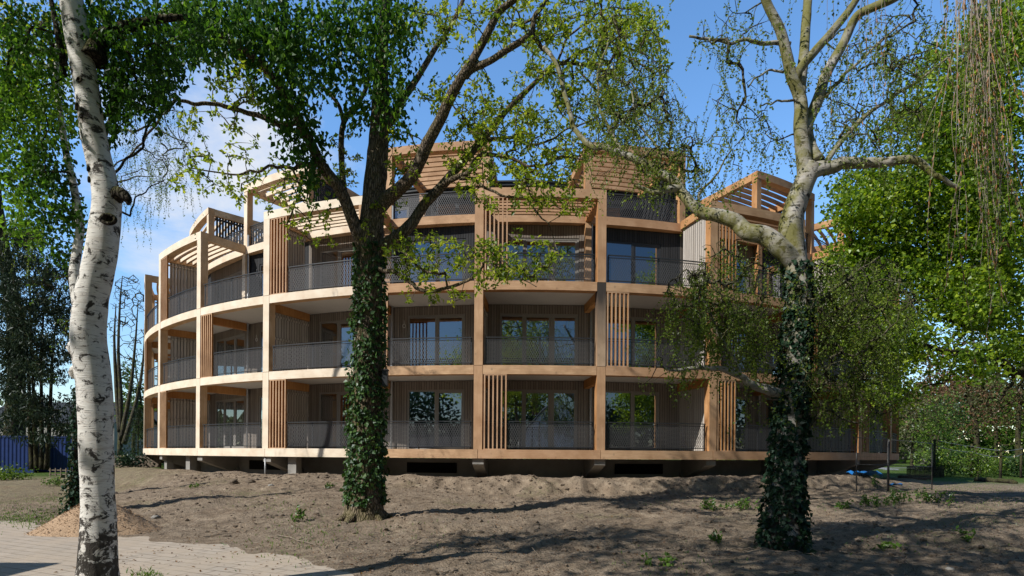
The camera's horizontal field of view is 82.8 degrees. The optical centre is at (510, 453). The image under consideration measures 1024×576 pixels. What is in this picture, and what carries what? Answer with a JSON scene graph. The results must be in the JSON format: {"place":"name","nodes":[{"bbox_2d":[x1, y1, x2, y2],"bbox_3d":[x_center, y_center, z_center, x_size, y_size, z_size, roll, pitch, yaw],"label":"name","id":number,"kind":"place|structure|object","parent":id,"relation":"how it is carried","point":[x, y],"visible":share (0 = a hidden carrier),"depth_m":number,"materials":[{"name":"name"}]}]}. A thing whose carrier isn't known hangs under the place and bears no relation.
{"place":"outdoors","nodes":[
{"label":"outdoors","id":0,"kind":"place"},
{"bbox_2d":[0,521,353,575],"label":"path","id":1,"kind":"structure","parent":0,"point":[21,554],"depth_m":8.52,"materials":[{"name":"beige sand"}]},
{"bbox_2d":[23,503,162,536],"bbox_3d":[-8.248,1.276,11.595,2.513,0.716,2.028,0,0,0],"label":"gravel heap","id":2,"kind":"object","parent":1,"relation":"on","point":[65,524],"visible":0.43,"depth_m":11.17,"materials":[{"name":"beige gravel"}]},
{"bbox_2d":[0,0,242,575],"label":"birch tree","id":3,"kind":"object","parent":1,"relation":"on","point":[89,43],"visible":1,"depth_m":6.17,"materials":[{"name":"white plant"}]},
{"bbox_2d":[0,458,1023,575],"bbox_3d":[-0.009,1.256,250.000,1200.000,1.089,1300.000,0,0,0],"label":"ground","id":4,"kind":"structure","parent":0,"point":[136,479],"depth_m":12.64,"materials":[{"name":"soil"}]},
{"bbox_2d":[0,460,38,479],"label":"shrub","id":5,"kind":"object","parent":4,"relation":"on","point":[5,476],"visible":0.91,"depth_m":30.03,"materials":[{"name":"green plant"}]},
{"bbox_2d":[0,436,44,472],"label":"shipping container","id":6,"kind":"object","parent":4,"relation":"on","point":[11,453],"visible":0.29,"depth_m":40.53,"materials":[{"name":"blue metal"}]},
{"bbox_2d":[0,219,74,469],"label":"conifer tree","id":7,"kind":"object","parent":4,"relation":"on","point":[26,361],"visible":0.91,"depth_m":34.99,"materials":[{"name":"green plant"}]},
{"bbox_2d":[0,0,89,435],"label":"tall tree","id":8,"kind":"object","parent":4,"relation":"on","point":[6,236],"visible":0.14,"depth_m":45.51,"materials":[{"name":"green plant"}]},
{"bbox_2d":[40,477,67,485],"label":"weed plant","id":9,"kind":"object","parent":4,"relation":"on","point":[56,481],"visible":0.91,"depth_m":24.28,"materials":[{"name":"green plant"}]},
{"bbox_2d":[36,436,73,471],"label":"shipping container","id":10,"kind":"object","parent":4,"relation":"on","point":[58,458],"visible":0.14,"depth_m":41.53,"materials":[{"name":"blue metal"}]},
{"bbox_2d":[49,468,71,476],"bbox_3d":[-25.408,1.064,32.984,1.700,0.500,0.092,0,0,0],"label":"fence","id":11,"kind":"object","parent":4,"relation":"on","point":[60,470],"visible":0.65,"depth_m":32.96,"materials":[{"name":"grey metal"}]},
{"bbox_2d":[25,227,111,505],"bbox_3d":[-10.919,-1.961,14.226,2.156,7.088,1.638,0,0,44],"label":"young tree","id":12,"kind":"object","parent":4,"relation":"on","point":[66,327],"visible":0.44,"depth_m":14.26,"materials":[{"name":"green plant"}]},
{"bbox_2d":[58,385,79,514],"bbox_3d":[-10.899,-0.099,14.520,0.672,3.308,0.675,0,0,0],"label":"climbing ivy","id":13,"kind":"object","parent":12,"relation":"attached to","point":[72,483],"visible":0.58,"depth_m":14.39,"materials":[{"name":"green plant"}]},
{"bbox_2d":[0,402,156,454],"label":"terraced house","id":14,"kind":"structure","parent":4,"relation":"on","point":[116,435],"depth_m":67.94,"materials":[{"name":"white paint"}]},
{"bbox_2d":[0,65,215,290],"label":"birch tree","id":15,"kind":"object","parent":4,"relation":"on","point":[166,166],"visible":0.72,"depth_m":16.92,"materials":[{"name":"green plant"}]},
{"bbox_2d":[109,275,144,454],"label":"bare tree","id":16,"kind":"object","parent":4,"relation":"on","point":[121,422],"visible":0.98,"depth_m":43.90,"materials":[{"name":"grey plant"}]},
{"bbox_2d":[114,348,156,454],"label":"tree","id":17,"kind":"object","parent":4,"relation":"on","point":[140,402],"visible":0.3,"depth_m":51.49,"materials":[{"name":"green plant"}]},
{"bbox_2d":[115,408,160,467],"bbox_3d":[-21.893,-0.888,34.020,2.298,3.628,2.373,0,0,0],"label":"spruce tree","id":18,"kind":"object","parent":4,"relation":"on","point":[139,417],"visible":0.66,"depth_m":33.93,"materials":[{"name":"green plant"}]},
{"bbox_2d":[114,455,162,466],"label":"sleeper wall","id":19,"kind":"structure","parent":4,"relation":"on","point":[157,462],"depth_m":30.90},
{"bbox_2d":[114,444,163,467],"bbox_3d":[-19.784,0.284,29.990,3.459,1.575,2.525,0,0,0],"label":"shrub","id":20,"kind":"object","parent":4,"relation":"on","point":[128,458],"visible":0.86,"depth_m":29.86,"materials":[{"name":"green plant"}]},
{"bbox_2d":[151,515,160,518],"bbox_3d":[-8.183,1.466,13.383,0.165,0.113,0.238,0,0,0],"label":"stone","id":21,"kind":"object","parent":4,"relation":"on","point":[155,516],"visible":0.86,"depth_m":13.32,"materials":[{"name":"white stone"}]},
{"bbox_2d":[189,482,200,487],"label":"weed plant","id":22,"kind":"object","parent":4,"relation":"on","point":[191,486],"visible":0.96,"depth_m":18.31,"materials":[{"name":"green plant"}]},
{"bbox_2d":[227,479,238,483],"bbox_3d":[-9.351,0.965,19.562,0.346,0.212,0.368,0,0,0],"label":"stone","id":23,"kind":"object","parent":4,"relation":"on","point":[233,481],"visible":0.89,"depth_m":19.46,"materials":[{"name":"stone"}]},
{"bbox_2d":[244,479,255,482],"bbox_3d":[-8.886,0.957,19.777,0.389,0.176,0.296,0,0,0],"label":"stone","id":24,"kind":"object","parent":4,"relation":"on","point":[249,481],"visible":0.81,"depth_m":19.69,"materials":[{"name":"stone"}]},
{"bbox_2d":[288,505,307,521],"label":"weed plant","id":25,"kind":"object","parent":4,"relation":"on","point":[301,515],"visible":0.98,"depth_m":12.30,"materials":[{"name":"green plant"}]},
{"bbox_2d":[277,534,318,546],"bbox_3d":[-3.670,1.488,10.142,0.226,0.082,1.957,0,0,-43],"label":"stick","id":26,"kind":"object","parent":4,"relation":"on","point":[299,540],"visible":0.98,"depth_m":10.03,"materials":[{"name":"wood"}]},
{"bbox_2d":[325,482,333,487],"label":"weed plant","id":27,"kind":"object","parent":4,"relation":"on","point":[327,485],"visible":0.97,"depth_m":18.10,"materials":[{"name":"green plant"}]},
{"bbox_2d":[114,0,674,522],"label":"oak tree","id":28,"kind":"object","parent":4,"relation":"on","point":[378,198],"visible":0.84,"depth_m":12.54,"materials":[{"name":"green plant"}]},
{"bbox_2d":[126,0,437,221],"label":"tree foliage","id":29,"kind":"object","parent":28,"relation":"hanging from","point":[275,38],"visible":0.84,"depth_m":12.02,"materials":[{"name":"green plant"}]},
{"bbox_2d":[339,237,390,507],"bbox_3d":[-3.260,-1.768,12.933,1.184,5.918,1.168,0,0,0],"label":"climbing ivy","id":30,"kind":"object","parent":28,"relation":"attached to","point":[381,422],"visible":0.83,"depth_m":12.62,"materials":[{"name":"green plant"}]},
{"bbox_2d":[381,367,388,390],"bbox_3d":[-2.767,-1.659,12.775,0.150,0.540,0.160,0,0,0],"label":"nest box","id":31,"kind":"object","parent":28,"relation":"attached to","point":[385,374],"visible":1,"depth_m":12.72,"materials":[{"name":"wood"}]},
{"bbox_2d":[0,374,1023,463],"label":"distant woodland","id":32,"kind":"object","parent":4,"relation":"on","point":[906,461],"visible":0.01,"depth_m":86.94,"materials":[{"name":"green plant"}]},
{"bbox_2d":[4,472,1023,575],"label":"soil lumps","id":33,"kind":"object","parent":4,"relation":"on","point":[815,567],"visible":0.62,"depth_m":12.66,"materials":[{"name":"brown soil"}]},
{"bbox_2d":[143,140,899,477],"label":"apartment building","id":34,"kind":"structure","parent":4,"relation":"on","point":[539,380],"depth_m":23.48,"materials":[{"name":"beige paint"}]},
{"bbox_2d":[216,270,241,303],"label":"window","id":35,"kind":"structure","parent":34,"relation":"in","point":[240,272],"depth_m":28.18,"materials":[{"name":"grey glass"}]},
{"bbox_2d":[215,397,244,447],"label":"window","id":36,"kind":"structure","parent":34,"relation":"in","point":[228,410],"depth_m":28.12,"materials":[{"name":"glass"}]},
{"bbox_2d":[216,333,244,375],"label":"window","id":37,"kind":"structure","parent":34,"relation":"in","point":[236,342],"depth_m":28.08,"materials":[{"name":"glass"}]},
{"bbox_2d":[259,396,262,447],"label":"window","id":38,"kind":"structure","parent":34,"relation":"in","point":[260,397],"depth_m":26.45,"materials":[{"name":"beige paint"}]},
{"bbox_2d":[259,330,262,371],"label":"window","id":39,"kind":"structure","parent":34,"relation":"in","point":[260,341],"depth_m":26.47,"materials":[{"name":"beige paint"}]},
{"bbox_2d":[260,264,262,295],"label":"window","id":40,"kind":"structure","parent":34,"relation":"in","point":[261,265],"depth_m":26.45,"materials":[{"name":"paint"}]},
{"bbox_2d":[319,319,352,368],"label":"window","id":41,"kind":"structure","parent":34,"relation":"in","point":[339,322],"depth_m":24.40,"materials":[{"name":"beige paint"}]},
{"bbox_2d":[320,247,356,288],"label":"window","id":42,"kind":"structure","parent":34,"relation":"in","point":[340,251],"depth_m":24.39,"materials":[{"name":"beige paint"}]},
{"bbox_2d":[319,391,381,448],"bbox_3d":[-6.696,-1.389,24.196,3.100,2.417,0.120,0,0,19],"label":"window","id":43,"kind":"structure","parent":34,"relation":"in","point":[339,394],"depth_m":24.39,"materials":[{"name":"beige paint"}]},
{"bbox_2d":[395,206,408,215],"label":"window","id":44,"kind":"structure","parent":34,"relation":"in","point":[405,206],"depth_m":27.22,"materials":[{"name":"paint"}]},
{"bbox_2d":[407,389,464,448],"bbox_3d":[-3.012,-1.363,23.269,2.380,2.417,0.120,0,0,9],"label":"window","id":45,"kind":"structure","parent":34,"relation":"in","point":[462,391],"depth_m":23.25,"materials":[{"name":"beige paint"}]},
{"bbox_2d":[408,314,464,365],"bbox_3d":[-2.991,-4.363,23.269,2.380,2.417,0.120,0,0,9],"label":"window","id":46,"kind":"structure","parent":34,"relation":"in","point":[437,317],"depth_m":23.26,"materials":[{"name":"beige paint"}]},
{"bbox_2d":[408,238,465,281],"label":"window","id":47,"kind":"structure","parent":34,"relation":"in","point":[458,240],"depth_m":23.25,"materials":[{"name":"paint"}]},
{"bbox_2d":[434,201,474,213],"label":"window","id":48,"kind":"structure","parent":34,"relation":"in","point":[460,202],"depth_m":26.63,"materials":[{"name":"paint"}]},
{"bbox_2d":[499,389,577,449],"bbox_3d":[1.100,-1.335,22.986,3.100,2.417,0.120,0,0,-1],"label":"window","id":49,"kind":"structure","parent":34,"relation":"in","point":[550,392],"depth_m":22.99,"materials":[{"name":"beige paint"}]},
{"bbox_2d":[500,313,577,365],"bbox_3d":[1.120,-4.335,22.986,3.100,2.417,0.120,0,0,-1],"label":"window","id":50,"kind":"structure","parent":34,"relation":"in","point":[551,317],"depth_m":22.99,"materials":[{"name":"beige paint"}]},
{"bbox_2d":[501,237,578,280],"bbox_3d":[1.141,-7.335,22.986,3.100,2.417,0.120,0,0,-1],"label":"window","id":51,"kind":"structure","parent":34,"relation":"in","point":[568,240],"depth_m":22.99,"materials":[{"name":"beige paint"}]},
{"bbox_2d":[607,204,622,216],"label":"window","id":52,"kind":"structure","parent":34,"relation":"in","point":[607,204],"depth_m":26.88,"materials":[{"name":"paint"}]},
{"bbox_2d":[605,391,659,450],"bbox_3d":[4.873,-1.309,23.399,2.380,2.417,0.120,0,0,-11],"label":"window","id":53,"kind":"structure","parent":34,"relation":"in","point":[632,393],"depth_m":23.42,"materials":[{"name":"beige paint"}]},
{"bbox_2d":[605,315,659,366],"bbox_3d":[4.894,-4.309,23.399,2.380,2.417,0.120,0,0,-11],"label":"window","id":54,"kind":"structure","parent":34,"relation":"in","point":[633,319],"depth_m":23.42,"materials":[{"name":"beige paint"}]},
{"bbox_2d":[606,240,660,284],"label":"window","id":55,"kind":"structure","parent":34,"relation":"in","point":[633,245],"depth_m":23.41,"materials":[{"name":"paint"}]},
{"bbox_2d":[718,395,747,450],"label":"window","id":56,"kind":"structure","parent":34,"relation":"in","point":[742,397],"depth_m":24.98,"materials":[{"name":"glass"}]},
{"bbox_2d":[717,324,748,371],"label":"window","id":57,"kind":"structure","parent":34,"relation":"in","point":[721,324],"depth_m":24.73,"materials":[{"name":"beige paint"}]},
{"bbox_2d":[720,253,748,293],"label":"window","id":58,"kind":"structure","parent":34,"relation":"in","point":[743,259],"depth_m":25.06,"materials":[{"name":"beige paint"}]},
{"bbox_2d":[765,398,775,451],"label":"window","id":59,"kind":"structure","parent":34,"relation":"in","point":[766,398],"depth_m":25.66,"materials":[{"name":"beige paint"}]},
{"bbox_2d":[766,262,782,297],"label":"window","id":60,"kind":"structure","parent":34,"relation":"in","point":[767,263],"depth_m":25.90,"materials":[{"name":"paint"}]},
{"bbox_2d":[56,489,1022,575],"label":"dead leaves","id":61,"kind":"object","parent":4,"relation":"on","point":[562,537],"visible":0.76,"depth_m":10.05,"materials":[{"name":"brown plant"}]},
{"bbox_2d":[640,550,676,566],"bbox_3d":[2.112,1.542,8.286,0.508,0.307,0.289,0,0,0],"label":"weed plant","id":62,"kind":"object","parent":4,"relation":"on","point":[664,560],"visible":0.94,"depth_m":8.29,"materials":[{"name":"green plant"}]},
{"bbox_2d":[699,497,723,510],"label":"weed plant","id":63,"kind":"object","parent":4,"relation":"on","point":[706,507],"visible":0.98,"depth_m":15.52,"materials":[{"name":"green plant"}]},
{"bbox_2d":[707,528,722,543],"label":"weed plant","id":64,"kind":"object","parent":4,"relation":"on","point":[714,537],"visible":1,"depth_m":9.98,"materials":[{"name":"green plant"}]},
{"bbox_2d":[724,497,760,510],"bbox_3d":[6.158,1.363,15.533,0.906,0.413,0.693,0,0,0],"label":"weed plant","id":65,"kind":"object","parent":4,"relation":"on","point":[742,506],"visible":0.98,"depth_m":15.51,"materials":[{"name":"green plant"}]},
{"bbox_2d":[542,0,1023,552],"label":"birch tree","id":66,"kind":"object","parent":4,"relation":"on","point":[784,244],"visible":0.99,"depth_m":9.66,"materials":[{"name":"green plant"}]},
{"bbox_2d":[753,256,818,554],"bbox_3d":[4.630,-0.780,9.791,1.051,5.054,1.062,0,0,39],"label":"climbing ivy","id":67,"kind":"object","parent":66,"relation":"attached to","point":[800,491],"visible":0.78,"depth_m":9.61,"materials":[{"name":"green plant"}]},
{"bbox_2d":[834,499,853,508],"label":"weed plant","id":68,"kind":"object","parent":4,"relation":"on","point":[843,506],"visible":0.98,"depth_m":15.50,"materials":[{"name":"green plant"}]},
{"bbox_2d":[847,470,882,476],"bbox_3d":[14.563,0.802,23.880,1.227,0.256,0.660,0,0,0],"label":"plastic sheet","id":69,"kind":"object","parent":4,"relation":"on","point":[865,472],"visible":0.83,"depth_m":23.69,"materials":[{"name":"blue plastic"}]},
{"bbox_2d":[856,437,888,491],"bbox_3d":[13.642,0.409,21.900,1.896,2.033,0.040,0,0,-26],"label":"fence panel","id":70,"kind":"object","parent":4,"relation":"on","point":[857,464],"visible":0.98,"depth_m":21.87,"materials":[{"name":"metal"}]},
{"bbox_2d":[871,474,878,487],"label":"weed plant","id":71,"kind":"object","parent":4,"relation":"on","point":[872,483],"visible":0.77,"depth_m":23.23,"materials":[{"name":"green plant"}]},
{"bbox_2d":[859,494,895,507],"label":"weed plant","id":72,"kind":"object","parent":4,"relation":"on","point":[876,503],"visible":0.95,"depth_m":16.32,"materials":[{"name":"green plant"}]},
{"bbox_2d":[872,541,908,549],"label":"weed plant","id":73,"kind":"object","parent":4,"relation":"on","point":[883,545],"visible":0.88,"depth_m":9.95,"materials":[{"name":"green plant"}]},
{"bbox_2d":[883,488,924,504],"bbox_3d":[11.631,1.272,17.375,1.330,0.538,0.674,0,0,-17],"label":"weed plant","id":74,"kind":"object","parent":4,"relation":"on","point":[898,498],"visible":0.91,"depth_m":17.27,"materials":[{"name":"green plant"}]},
{"bbox_2d":[896,557,915,571],"bbox_3d":[5.762,1.570,8.460,0.052,0.154,0.784,0,0,16],"label":"stick","id":75,"kind":"object","parent":4,"relation":"on","point":[907,562],"visible":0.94,"depth_m":8.35,"materials":[{"name":"wood"}]},
{"bbox_2d":[888,440,932,490],"bbox_3d":[16.367,0.498,23.700,4.446,2.091,0.042,0,0,-36],"label":"fence panel","id":76,"kind":"object","parent":4,"relation":"on","point":[924,466],"visible":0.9,"depth_m":23.93,"materials":[{"name":"metal"}]},
{"bbox_2d":[898,475,930,479],"bbox_3d":[24.764,1.465,35.430,4.429,0.397,0.331,0,0,-33],"label":"log","id":77,"kind":"object","parent":4,"relation":"on","point":[914,477],"visible":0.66,"depth_m":35.17,"materials":[{"name":"brown wood"}]},
{"bbox_2d":[812,0,1023,417],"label":"maple tree","id":78,"kind":"object","parent":4,"relation":"on","point":[909,224],"visible":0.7,"depth_m":16.19,"materials":[{"name":"green plant"}]},
{"bbox_2d":[897,427,946,463],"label":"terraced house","id":79,"kind":"structure","parent":4,"relation":"on","point":[901,457],"depth_m":94.99,"materials":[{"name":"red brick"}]},
{"bbox_2d":[899,377,948,467],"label":"tall tree","id":80,"kind":"object","parent":4,"relation":"on","point":[906,432],"visible":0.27,"depth_m":59.44,"materials":[{"name":"green plant"}]},
{"bbox_2d":[907,465,944,477],"bbox_3d":[28.288,1.228,39.508,5.624,0.865,0.074,0,0,-33],"label":"picket fence","id":81,"kind":"object","parent":4,"relation":"on","point":[939,471],"visible":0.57,"depth_m":39.45,"materials":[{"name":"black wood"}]},
{"bbox_2d":[914,487,946,502],"bbox_3d":[12.960,1.296,17.892,0.763,0.538,0.629,0,0,16],"label":"weed plant","id":82,"kind":"object","parent":4,"relation":"on","point":[928,498],"visible":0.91,"depth_m":17.82,"materials":[{"name":"green plant"}]},
{"bbox_2d":[903,390,965,458],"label":"tall tree","id":83,"kind":"object","parent":4,"relation":"on","point":[935,422],"visible":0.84,"depth_m":47.87,"materials":[{"name":"green plant"}]},
{"bbox_2d":[933,437,937,476],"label":"fence post","id":84,"kind":"object","parent":4,"relation":"on","point":[934,451],"visible":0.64,"depth_m":41.94,"materials":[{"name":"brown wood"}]},
{"bbox_2d":[906,443,967,476],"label":"shrub","id":85,"kind":"object","parent":4,"relation":"on","point":[947,466],"visible":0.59,"depth_m":43.62,"materials":[{"name":"green plant"}]},
{"bbox_2d":[899,331,997,463],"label":"tall tree","id":86,"kind":"object","parent":4,"relation":"on","point":[933,390],"visible":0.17,"depth_m":69.36,"materials":[{"name":"green plant"}]},
{"bbox_2d":[942,492,957,506],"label":"weed plant","id":87,"kind":"object","parent":4,"relation":"on","point":[949,499],"visible":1,"depth_m":16.55,"materials":[{"name":"green plant"}]},
{"bbox_2d":[928,386,976,455],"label":"tall tree","id":88,"kind":"object","parent":4,"relation":"on","point":[963,420],"visible":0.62,"depth_m":54.50,"materials":[{"name":"green plant"}]},
{"bbox_2d":[943,447,969,475],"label":"shrub","id":89,"kind":"object","parent":4,"relation":"on","point":[951,454],"visible":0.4,"depth_m":45.73,"materials":[{"name":"green plant"}]},
{"bbox_2d":[955,525,975,541],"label":"weed plant","id":90,"kind":"object","parent":4,"relation":"on","point":[967,536],"visible":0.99,"depth_m":10.39,"materials":[{"name":"green plant"}]},
{"bbox_2d":[910,323,1023,460],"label":"tall tree","id":91,"kind":"object","parent":4,"relation":"on","point":[976,438],"visible":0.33,"depth_m":61.78,"materials":[{"name":"green plant"}]},
{"bbox_2d":[947,449,993,472],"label":"shrub","id":92,"kind":"object","parent":4,"relation":"on","point":[973,461],"visible":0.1,"depth_m":49.45,"materials":[{"name":"green plant"}]},
{"bbox_2d":[970,444,973,476],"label":"fence post","id":93,"kind":"object","parent":4,"relation":"on","point":[971,469],"visible":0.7,"depth_m":43.94,"materials":[{"name":"brown wood"}]},
{"bbox_2d":[947,443,1009,476],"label":"shrub","id":94,"kind":"object","parent":4,"relation":"on","point":[976,467],"visible":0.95,"depth_m":43.70,"materials":[{"name":"green plant"}]},
{"bbox_2d":[954,329,1023,460],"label":"tall tree","id":95,"kind":"object","parent":4,"relation":"on","point":[1017,431],"visible":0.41,"depth_m":57.99,"materials":[{"name":"green plant"}]},
{"bbox_2d":[954,377,1023,460],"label":"tall tree","id":96,"kind":"object","parent":4,"relation":"on","point":[996,440],"visible":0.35,"depth_m":74.88,"materials":[{"name":"green plant"}]},
{"bbox_2d":[974,477,1017,483],"bbox_3d":[28.512,1.593,34.198,0.403,0.398,3.210,0,0,7],"label":"log","id":97,"kind":"object","parent":4,"relation":"on","point":[997,480],"visible":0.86,"depth_m":33.98,"materials":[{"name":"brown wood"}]},
{"bbox_2d":[978,452,1018,475],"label":"shrub","id":98,"kind":"object","parent":4,"relation":"on","point":[1003,468],"visible":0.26,"depth_m":45.77,"materials":[{"name":"green plant"}]},
{"bbox_2d":[999,448,1004,477],"bbox_3d":[33.761,0.724,39.993,0.360,2.302,0.187,0,0,0],"label":"fence post","id":99,"kind":"object","parent":4,"relation":"on","point":[1000,463],"visible":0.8,"depth_m":39.94,"materials":[{"name":"brown wood"}]},
{"bbox_2d":[1002,452,1023,477],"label":"shrub","id":100,"kind":"object","parent":4,"relation":"on","point":[1013,466],"visible":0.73,"depth_m":43.97,"materials":[{"name":"green plant"}]},
{"bbox_2d":[1019,446,1023,477],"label":"fence post","id":101,"kind":"object","parent":4,"relation":"on","point":[1021,462],"visible":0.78,"depth_m":42.95,"materials":[{"name":"green wood"}]},
{"bbox_2d":[0,472,1023,575],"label":"grass","id":102,"kind":"structure","parent":0,"point":[45,517],"depth_m":12.92,"materials":[{"name":"green plant"}]},
{"bbox_2d":[0,0,1023,457],"label":"sky","id":103,"kind":"structure","parent":0,"point":[695,83],"materials":[{"name":"blue"}]}
]}

